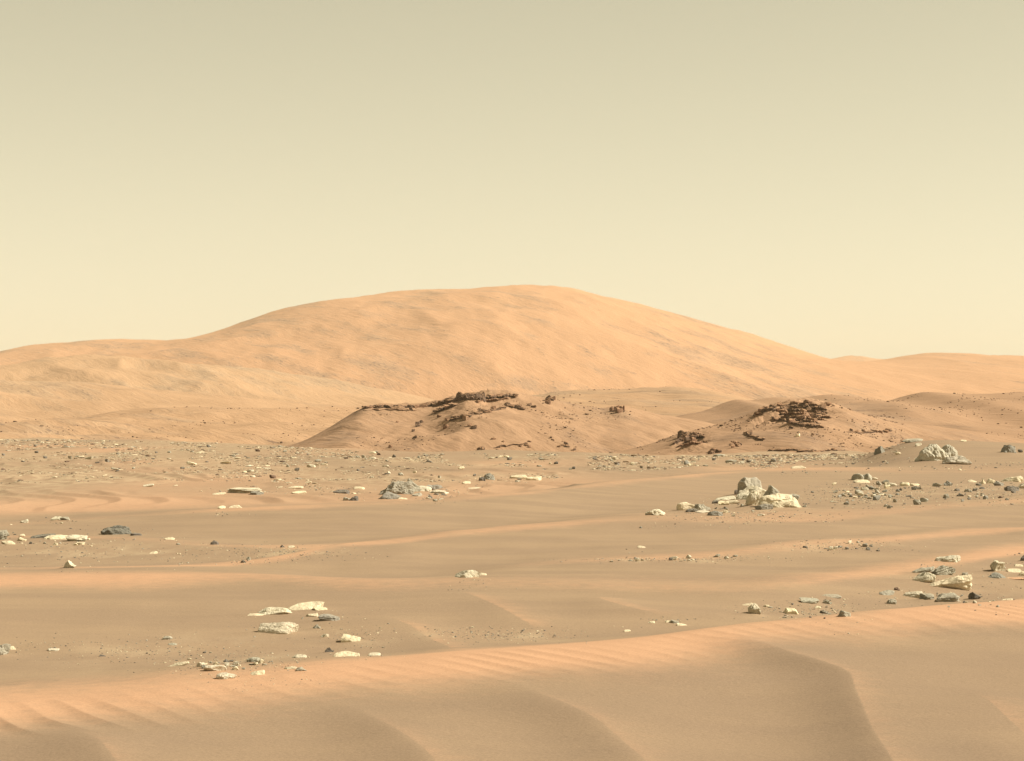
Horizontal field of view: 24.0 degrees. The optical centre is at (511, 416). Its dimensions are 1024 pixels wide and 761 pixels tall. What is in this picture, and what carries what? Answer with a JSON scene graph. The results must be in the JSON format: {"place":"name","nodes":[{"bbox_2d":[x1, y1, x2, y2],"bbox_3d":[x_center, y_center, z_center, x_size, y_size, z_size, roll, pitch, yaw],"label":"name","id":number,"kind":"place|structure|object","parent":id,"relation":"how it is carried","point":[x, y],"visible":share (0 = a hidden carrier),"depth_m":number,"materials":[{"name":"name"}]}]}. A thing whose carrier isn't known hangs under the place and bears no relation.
{"place":"outdoors","nodes":[
{"label":"outdoors","id":0,"kind":"place"},
{"bbox_2d":[0,406,361,445],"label":"hill","id":1,"kind":"structure","parent":0,"point":[271,424],"depth_m":427.04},
{"bbox_2d":[0,406,359,443],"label":"hill rubble","id":2,"kind":"object","parent":1,"relation":"on","point":[196,424],"visible":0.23,"depth_m":422.94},
{"bbox_2d":[0,380,361,421],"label":"hill","id":3,"kind":"structure","parent":0,"point":[26,400],"depth_m":917.90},
{"bbox_2d":[0,354,433,405],"bbox_3d":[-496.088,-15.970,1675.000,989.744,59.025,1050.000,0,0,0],"label":"hill","id":4,"kind":"structure","parent":0,"point":[159,374],"depth_m":1550.14,"materials":[{"name":"sand"}]},
{"bbox_2d":[287,390,714,452],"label":"hill","id":5,"kind":"structure","parent":0,"point":[600,433],"depth_m":324.86,"materials":[{"name":"sand"}]},
{"bbox_2d":[362,404,418,410],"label":"rock outcrop","id":6,"kind":"object","parent":5,"relation":"on","point":[398,407],"visible":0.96,"depth_m":345.98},
{"bbox_2d":[388,407,476,447],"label":"rock outcrop","id":7,"kind":"object","parent":5,"relation":"on","point":[445,426],"visible":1,"depth_m":324.50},
{"bbox_2d":[419,397,454,406],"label":"rock outcrop","id":8,"kind":"object","parent":5,"relation":"on","point":[439,402],"visible":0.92,"depth_m":346.70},
{"bbox_2d":[432,403,457,413],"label":"rock outcrop","id":9,"kind":"object","parent":5,"relation":"on","point":[441,408],"visible":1,"depth_m":338.59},
{"bbox_2d":[449,406,506,420],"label":"rock outcrop","id":10,"kind":"object","parent":5,"relation":"on","point":[482,411],"visible":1,"depth_m":327.75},
{"bbox_2d":[453,392,518,402],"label":"rock outcrop","id":11,"kind":"object","parent":5,"relation":"on","point":[460,396],"visible":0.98,"depth_m":340.71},
{"bbox_2d":[477,437,495,449],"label":"rock outcrop","id":12,"kind":"object","parent":5,"relation":"on","point":[483,447],"visible":0.51,"depth_m":307.07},
{"bbox_2d":[358,392,630,450],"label":"hill rubble","id":13,"kind":"object","parent":5,"relation":"on","point":[502,405],"visible":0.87,"depth_m":326.09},
{"bbox_2d":[495,440,530,449],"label":"rock outcrop","id":14,"kind":"object","parent":5,"relation":"on","point":[520,445],"visible":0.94,"depth_m":308.92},
{"bbox_2d":[505,402,525,409],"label":"rock outcrop","id":15,"kind":"object","parent":5,"relation":"on","point":[518,406],"visible":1,"depth_m":338.45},
{"bbox_2d":[545,395,555,404],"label":"rock outcrop","id":16,"kind":"object","parent":5,"relation":"on","point":[548,399],"visible":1,"depth_m":344.60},
{"bbox_2d":[557,441,575,449],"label":"rock outcrop","id":17,"kind":"object","parent":5,"relation":"on","point":[565,444],"visible":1,"depth_m":309.79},
{"bbox_2d":[609,405,624,412],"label":"rock outcrop","id":18,"kind":"object","parent":5,"relation":"on","point":[619,409],"visible":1,"depth_m":340.86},
{"bbox_2d":[0,437,1023,760],"bbox_3d":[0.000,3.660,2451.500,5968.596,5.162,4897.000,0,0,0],"label":"ground","id":19,"kind":"structure","parent":0,"point":[718,675],"depth_m":24.45,"materials":[{"name":"sand"}]},
{"bbox_2d":[0,530,8,539],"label":"rock","id":20,"kind":"object","parent":19,"relation":"on","point":[4,534],"visible":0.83,"depth_m":39.06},
{"bbox_2d":[0,644,10,654],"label":"rock","id":21,"kind":"object","parent":19,"relation":"on","point":[4,648],"visible":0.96,"depth_m":20.77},
{"bbox_2d":[1,540,14,543],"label":"rock","id":22,"kind":"object","parent":19,"relation":"on","point":[7,542],"visible":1,"depth_m":37.93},
{"bbox_2d":[31,533,55,537],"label":"rock","id":23,"kind":"object","parent":19,"relation":"on","point":[41,536],"visible":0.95,"depth_m":39.59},
{"bbox_2d":[44,535,67,538],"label":"rock","id":24,"kind":"object","parent":19,"relation":"on","point":[56,537],"visible":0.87,"depth_m":39.41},
{"bbox_2d":[64,560,75,567],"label":"rock","id":25,"kind":"object","parent":19,"relation":"on","point":[68,563],"visible":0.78,"depth_m":30.86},
{"bbox_2d":[65,535,87,540],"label":"rock","id":26,"kind":"object","parent":19,"relation":"on","point":[76,537],"visible":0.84,"depth_m":38.83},
{"bbox_2d":[101,525,131,534],"bbox_3d":[-6.932,2.024,42.157,0.555,0.255,0.333,0,0,0],"label":"rock","id":27,"kind":"object","parent":19,"relation":"on","point":[116,529],"visible":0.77,"depth_m":42.07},
{"bbox_2d":[168,661,188,666],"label":"rock","id":28,"kind":"object","parent":19,"relation":"on","point":[181,663],"visible":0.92,"depth_m":18.91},
{"bbox_2d":[204,665,226,670],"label":"rock","id":29,"kind":"object","parent":19,"relation":"on","point":[214,667],"visible":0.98,"depth_m":18.15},
{"bbox_2d":[216,672,235,678],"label":"rock","id":30,"kind":"object","parent":19,"relation":"on","point":[224,675],"visible":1,"depth_m":17.58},
{"bbox_2d":[227,487,261,492],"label":"rock","id":31,"kind":"object","parent":19,"relation":"on","point":[239,490],"visible":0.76,"depth_m":63.99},
{"bbox_2d":[246,657,259,661],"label":"rock","id":32,"kind":"object","parent":19,"relation":"on","point":[254,659],"visible":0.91,"depth_m":19.26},
{"bbox_2d":[247,613,263,615],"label":"rock","id":33,"kind":"object","parent":19,"relation":"on","point":[254,614],"visible":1,"depth_m":24.15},
{"bbox_2d":[250,491,263,494],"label":"rock","id":34,"kind":"object","parent":19,"relation":"on","point":[255,493],"visible":0.98,"depth_m":63.47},
{"bbox_2d":[250,670,264,674],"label":"rock","id":35,"kind":"object","parent":19,"relation":"on","point":[260,672],"visible":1,"depth_m":17.84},
{"bbox_2d":[258,607,291,614],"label":"rock","id":36,"kind":"object","parent":19,"relation":"on","point":[272,610],"visible":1,"depth_m":24.21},
{"bbox_2d":[258,622,298,633],"bbox_3d":[-2.196,2.005,22.632,0.381,0.161,0.229,0,0,0],"label":"rock","id":37,"kind":"object","parent":19,"relation":"on","point":[282,628],"visible":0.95,"depth_m":22.58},
{"bbox_2d":[292,654,306,657],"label":"rock","id":38,"kind":"object","parent":19,"relation":"on","point":[299,656],"visible":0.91,"depth_m":20.24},
{"bbox_2d":[287,601,324,609],"bbox_3d":[-2.127,1.951,24.666,0.337,0.105,0.324,0,0,16],"label":"rock","id":39,"kind":"object","parent":19,"relation":"on","point":[304,606],"visible":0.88,"depth_m":24.64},
{"bbox_2d":[313,606,326,610],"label":"rock","id":40,"kind":"object","parent":19,"relation":"on","point":[317,608],"visible":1,"depth_m":24.49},
{"bbox_2d":[318,614,339,620],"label":"rock","id":41,"kind":"object","parent":19,"relation":"on","point":[326,617],"visible":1,"depth_m":23.50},
{"bbox_2d":[333,489,349,493],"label":"rock","id":42,"kind":"object","parent":19,"relation":"on","point":[344,491],"visible":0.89,"depth_m":64.04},
{"bbox_2d":[333,651,359,656],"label":"rock","id":43,"kind":"object","parent":19,"relation":"on","point":[343,653],"visible":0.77,"depth_m":19.74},
{"bbox_2d":[341,634,360,641],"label":"rock","id":44,"kind":"object","parent":19,"relation":"on","point":[348,638],"visible":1,"depth_m":21.95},
{"bbox_2d":[368,652,380,655],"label":"rock","id":45,"kind":"object","parent":19,"relation":"on","point":[373,653],"visible":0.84,"depth_m":20.19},
{"bbox_2d":[378,491,401,498],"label":"rock","id":46,"kind":"object","parent":19,"relation":"on","point":[388,495],"visible":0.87,"depth_m":59.92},
{"bbox_2d":[380,481,414,494],"bbox_3d":[-3.020,1.938,62.543,0.949,0.533,0.570,0,0,-14],"label":"rock","id":47,"kind":"object","parent":19,"relation":"on","point":[401,487],"visible":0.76,"depth_m":62.37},
{"bbox_2d":[407,478,420,491],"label":"rock","id":48,"kind":"object","parent":19,"relation":"on","point":[417,488],"visible":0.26,"depth_m":64.68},
{"bbox_2d":[419,485,431,491],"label":"rock","id":49,"kind":"object","parent":19,"relation":"on","point":[425,488],"visible":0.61,"depth_m":65.21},
{"bbox_2d":[427,484,441,489],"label":"rock","id":50,"kind":"object","parent":19,"relation":"on","point":[437,486],"visible":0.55,"depth_m":67.71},
{"bbox_2d":[429,490,448,493],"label":"rock","id":51,"kind":"object","parent":19,"relation":"on","point":[440,491],"visible":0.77,"depth_m":64.29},
{"bbox_2d":[0,439,903,493],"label":"plain stones","id":52,"kind":"object","parent":19,"relation":"on","point":[803,456],"visible":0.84,"depth_m":120.06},
{"bbox_2d":[454,570,479,577],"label":"rock","id":53,"kind":"object","parent":19,"relation":"on","point":[467,573],"visible":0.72,"depth_m":28.18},
{"bbox_2d":[484,473,494,479],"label":"rock","id":54,"kind":"object","parent":19,"relation":"on","point":[489,476],"visible":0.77,"depth_m":79.17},
{"bbox_2d":[510,475,526,478],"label":"rock","id":55,"kind":"object","parent":19,"relation":"on","point":[519,476],"visible":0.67,"depth_m":80.92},
{"bbox_2d":[526,476,541,479],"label":"rock","id":56,"kind":"object","parent":19,"relation":"on","point":[534,478],"visible":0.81,"depth_m":79.17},
{"bbox_2d":[645,509,664,515],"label":"rock","id":57,"kind":"object","parent":19,"relation":"on","point":[656,512],"visible":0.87,"depth_m":44.00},
{"bbox_2d":[676,502,694,509],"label":"rock","id":58,"kind":"object","parent":19,"relation":"on","point":[683,506],"visible":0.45,"depth_m":49.94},
{"bbox_2d":[686,508,697,511],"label":"rock","id":59,"kind":"object","parent":19,"relation":"on","point":[691,510],"visible":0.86,"depth_m":47.03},
{"bbox_2d":[694,504,710,510],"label":"rock","id":60,"kind":"object","parent":19,"relation":"on","point":[701,507],"visible":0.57,"depth_m":47.71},
{"bbox_2d":[707,511,722,515],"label":"rock","id":61,"kind":"object","parent":19,"relation":"on","point":[715,513],"visible":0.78,"depth_m":44.24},
{"bbox_2d":[718,501,728,504],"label":"rock","id":62,"kind":"object","parent":19,"relation":"on","point":[723,502],"visible":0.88,"depth_m":54.07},
{"bbox_2d":[715,496,735,499],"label":"rock","id":63,"kind":"object","parent":19,"relation":"on","point":[728,498],"visible":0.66,"depth_m":58.28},
{"bbox_2d":[728,500,739,503],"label":"rock","id":64,"kind":"object","parent":19,"relation":"on","point":[733,501],"visible":0.66,"depth_m":55.67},
{"bbox_2d":[736,493,748,499],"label":"rock","id":65,"kind":"object","parent":19,"relation":"on","point":[741,496],"visible":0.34,"depth_m":57.94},
{"bbox_2d":[737,477,761,493],"bbox_3d":[5.927,1.870,59.955,0.632,0.747,0.442,0,0,0],"label":"rock","id":66,"kind":"object","parent":19,"relation":"on","point":[744,483],"visible":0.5,"depth_m":59.90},
{"bbox_2d":[745,490,759,505],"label":"rock","id":67,"kind":"object","parent":19,"relation":"on","point":[753,497],"visible":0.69,"depth_m":49.64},
{"bbox_2d":[739,485,765,496],"bbox_3d":[5.971,1.935,59.685,0.673,0.467,0.367,0,0,-12],"label":"rock","id":68,"kind":"object","parent":19,"relation":"on","point":[749,489],"visible":0.45,"depth_m":59.65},
{"bbox_2d":[748,603,760,613],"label":"rock","id":69,"kind":"object","parent":19,"relation":"on","point":[754,608],"visible":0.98,"depth_m":24.49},
{"bbox_2d":[755,504,772,509],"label":"rock","id":70,"kind":"object","parent":19,"relation":"on","point":[764,507],"visible":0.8,"depth_m":48.38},
{"bbox_2d":[763,485,778,495],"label":"rock","id":71,"kind":"object","parent":19,"relation":"on","point":[771,490],"visible":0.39,"depth_m":58.33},
{"bbox_2d":[759,493,800,507],"bbox_3d":[5.468,1.787,49.248,0.880,0.454,0.704,0,0,0],"label":"rock","id":72,"kind":"object","parent":19,"relation":"on","point":[777,500],"visible":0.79,"depth_m":49.03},
{"bbox_2d":[783,608,797,613],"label":"rock","id":73,"kind":"object","parent":19,"relation":"on","point":[790,610],"visible":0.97,"depth_m":24.81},
{"bbox_2d":[799,597,818,603],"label":"rock","id":74,"kind":"object","parent":19,"relation":"on","point":[809,600],"visible":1,"depth_m":25.89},
{"bbox_2d":[822,594,841,597],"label":"rock","id":75,"kind":"object","parent":19,"relation":"on","point":[833,595],"visible":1,"depth_m":26.68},
{"bbox_2d":[838,610,850,616],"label":"rock","id":76,"kind":"object","parent":19,"relation":"on","point":[844,614],"visible":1,"depth_m":22.35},
{"bbox_2d":[851,473,863,479],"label":"rock","id":77,"kind":"object","parent":19,"relation":"on","point":[859,476],"visible":0.72,"depth_m":73.83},
{"bbox_2d":[853,479,869,482],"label":"rock","id":78,"kind":"object","parent":19,"relation":"on","point":[861,481],"visible":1,"depth_m":72.78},
{"bbox_2d":[863,473,871,479],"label":"rock","id":79,"kind":"object","parent":19,"relation":"on","point":[868,476],"visible":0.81,"depth_m":74.30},
{"bbox_2d":[874,446,884,454],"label":"rock","id":80,"kind":"object","parent":19,"relation":"on","point":[879,449],"visible":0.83,"depth_m":106.54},
{"bbox_2d":[879,590,894,594],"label":"rock","id":81,"kind":"object","parent":19,"relation":"on","point":[888,592],"visible":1,"depth_m":27.25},
{"bbox_2d":[887,599,896,603],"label":"rock","id":82,"kind":"object","parent":19,"relation":"on","point":[891,601],"visible":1,"depth_m":26.40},
{"bbox_2d":[903,591,922,597],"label":"rock","id":83,"kind":"object","parent":19,"relation":"on","point":[915,594],"visible":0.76,"depth_m":27.24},
{"bbox_2d":[903,438,922,442],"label":"rock","id":84,"kind":"object","parent":19,"relation":"on","point":[911,440],"visible":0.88,"depth_m":110.57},
{"bbox_2d":[913,500,920,504],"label":"stone","id":85,"kind":"object","parent":19,"relation":"on","point":[916,502],"visible":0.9,"depth_m":52.45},
{"bbox_2d":[912,566,934,572],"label":"rock","id":86,"kind":"object","parent":19,"relation":"on","point":[926,569],"visible":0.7,"depth_m":30.05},
{"bbox_2d":[912,572,935,582],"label":"rock","id":87,"kind":"object","parent":19,"relation":"on","point":[926,577],"visible":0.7,"depth_m":28.93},
{"bbox_2d":[919,593,933,599],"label":"rock","id":88,"kind":"object","parent":19,"relation":"on","point":[926,596],"visible":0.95,"depth_m":26.90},
{"bbox_2d":[914,444,948,461],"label":"rock","id":89,"kind":"object","parent":19,"relation":"on","point":[932,452],"visible":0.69,"depth_m":93.51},
{"bbox_2d":[933,565,955,574],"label":"rock","id":90,"kind":"object","parent":19,"relation":"on","point":[943,570],"visible":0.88,"depth_m":30.00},
{"bbox_2d":[934,555,960,562],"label":"rock","id":91,"kind":"object","parent":19,"relation":"on","point":[953,558],"visible":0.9,"depth_m":32.26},
{"bbox_2d":[936,593,959,601],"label":"rock","id":92,"kind":"object","parent":19,"relation":"on","point":[947,597],"visible":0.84,"depth_m":26.80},
{"bbox_2d":[941,444,957,456],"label":"rock","id":93,"kind":"object","parent":19,"relation":"on","point":[949,450],"visible":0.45,"depth_m":95.89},
{"bbox_2d":[930,574,971,589],"bbox_3d":[5.166,1.984,28.446,0.509,0.253,0.255,0,0,0],"label":"rock","id":94,"kind":"object","parent":19,"relation":"on","point":[962,582],"visible":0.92,"depth_m":28.35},
{"bbox_2d":[942,455,971,464],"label":"rock","id":95,"kind":"object","parent":19,"relation":"on","point":[956,459],"visible":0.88,"depth_m":91.80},
{"bbox_2d":[968,592,982,598],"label":"rock","id":96,"kind":"object","parent":19,"relation":"on","point":[972,595],"visible":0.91,"depth_m":27.26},
{"bbox_2d":[988,572,1005,577],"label":"rock","id":97,"kind":"object","parent":19,"relation":"on","point":[995,575],"visible":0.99,"depth_m":30.15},
{"bbox_2d":[990,560,1004,570],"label":"rock","id":98,"kind":"object","parent":19,"relation":"on","point":[995,565],"visible":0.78,"depth_m":30.91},
{"bbox_2d":[993,481,1003,485],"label":"rock","id":99,"kind":"object","parent":19,"relation":"on","point":[997,483],"visible":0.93,"depth_m":69.96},
{"bbox_2d":[1001,445,1015,452],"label":"rock","id":100,"kind":"object","parent":19,"relation":"on","point":[1008,448],"visible":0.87,"depth_m":99.94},
{"bbox_2d":[1004,485,1018,490],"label":"rock","id":101,"kind":"object","parent":19,"relation":"on","point":[1009,488],"visible":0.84,"depth_m":66.33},
{"bbox_2d":[1001,476,1022,481],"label":"rock","id":102,"kind":"object","parent":19,"relation":"on","point":[1015,479],"visible":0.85,"depth_m":74.07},
{"bbox_2d":[1006,568,1021,572],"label":"rock","id":103,"kind":"object","parent":19,"relation":"on","point":[1014,570],"visible":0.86,"depth_m":31.15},
{"bbox_2d":[1007,577,1023,579],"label":"rock","id":104,"kind":"object","parent":19,"relation":"on","point":[1017,578],"visible":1,"depth_m":30.17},
{"bbox_2d":[0,285,1023,400],"bbox_3d":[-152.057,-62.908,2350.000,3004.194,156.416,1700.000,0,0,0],"label":"hill","id":105,"kind":"structure","parent":0,"point":[438,344],"depth_m":1982.37,"materials":[{"name":"sand"}]},
{"bbox_2d":[0,0,1023,358],"label":"sky","id":106,"kind":"structure","parent":0,"point":[830,179],"materials":[{"name":"beige"}]},
{"bbox_2d":[4,456,1023,691],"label":"gravel","id":107,"kind":"structure","parent":0,"point":[937,594],"depth_m":35.02,"materials":[{"name":"gravel"}]},
{"bbox_2d":[532,386,752,416],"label":"hill","id":108,"kind":"structure","parent":0,"point":[649,399],"depth_m":637.35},
{"bbox_2d":[542,386,709,406],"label":"hill rubble","id":109,"kind":"object","parent":108,"relation":"on","point":[603,389],"visible":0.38,"depth_m":650.81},
{"bbox_2d":[609,397,1023,454],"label":"hill","id":110,"kind":"structure","parent":0,"point":[721,437],"depth_m":280.82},
{"bbox_2d":[673,430,707,447],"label":"rock outcrop","id":111,"kind":"object","parent":110,"relation":"on","point":[690,438],"visible":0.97,"depth_m":285.40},
{"bbox_2d":[708,448,721,453],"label":"rock outcrop","id":112,"kind":"object","parent":110,"relation":"on","point":[711,451],"visible":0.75,"depth_m":267.33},
{"bbox_2d":[730,441,741,447],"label":"rock outcrop","id":113,"kind":"object","parent":110,"relation":"on","point":[732,443],"visible":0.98,"depth_m":270.61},
{"bbox_2d":[742,430,764,440],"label":"rock outcrop","id":114,"kind":"object","parent":110,"relation":"on","point":[749,433],"visible":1,"depth_m":274.81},
{"bbox_2d":[754,404,776,414],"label":"rock outcrop","id":115,"kind":"object","parent":110,"relation":"on","point":[761,410],"visible":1,"depth_m":293.71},
{"bbox_2d":[637,401,902,454],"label":"hill rubble","id":116,"kind":"object","parent":110,"relation":"on","point":[758,425],"visible":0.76,"depth_m":286.62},
{"bbox_2d":[772,416,823,427],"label":"rock outcrop","id":117,"kind":"object","parent":110,"relation":"on","point":[812,424],"visible":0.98,"depth_m":278.42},
{"bbox_2d":[774,400,831,423],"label":"rock outcrop","id":118,"kind":"object","parent":110,"relation":"on","point":[797,409],"visible":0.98,"depth_m":289.14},
{"bbox_2d":[768,448,849,451],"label":"rock outcrop","id":119,"kind":"object","parent":110,"relation":"on","point":[801,450],"visible":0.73,"depth_m":261.87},
{"bbox_2d":[848,428,891,433],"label":"rock outcrop","id":120,"kind":"object","parent":110,"relation":"on","point":[886,430],"visible":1,"depth_m":278.47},
{"bbox_2d":[675,392,1023,438],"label":"hill","id":121,"kind":"structure","parent":0,"point":[990,411],"depth_m":402.02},
{"bbox_2d":[825,392,1023,435],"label":"hill rubble","id":122,"kind":"object","parent":121,"relation":"on","point":[944,409],"visible":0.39,"depth_m":418.41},
{"bbox_2d":[833,355,883,360],"bbox_3d":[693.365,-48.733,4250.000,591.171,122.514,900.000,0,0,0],"label":"hill","id":123,"kind":"structure","parent":0,"point":[854,358],"depth_m":4258.97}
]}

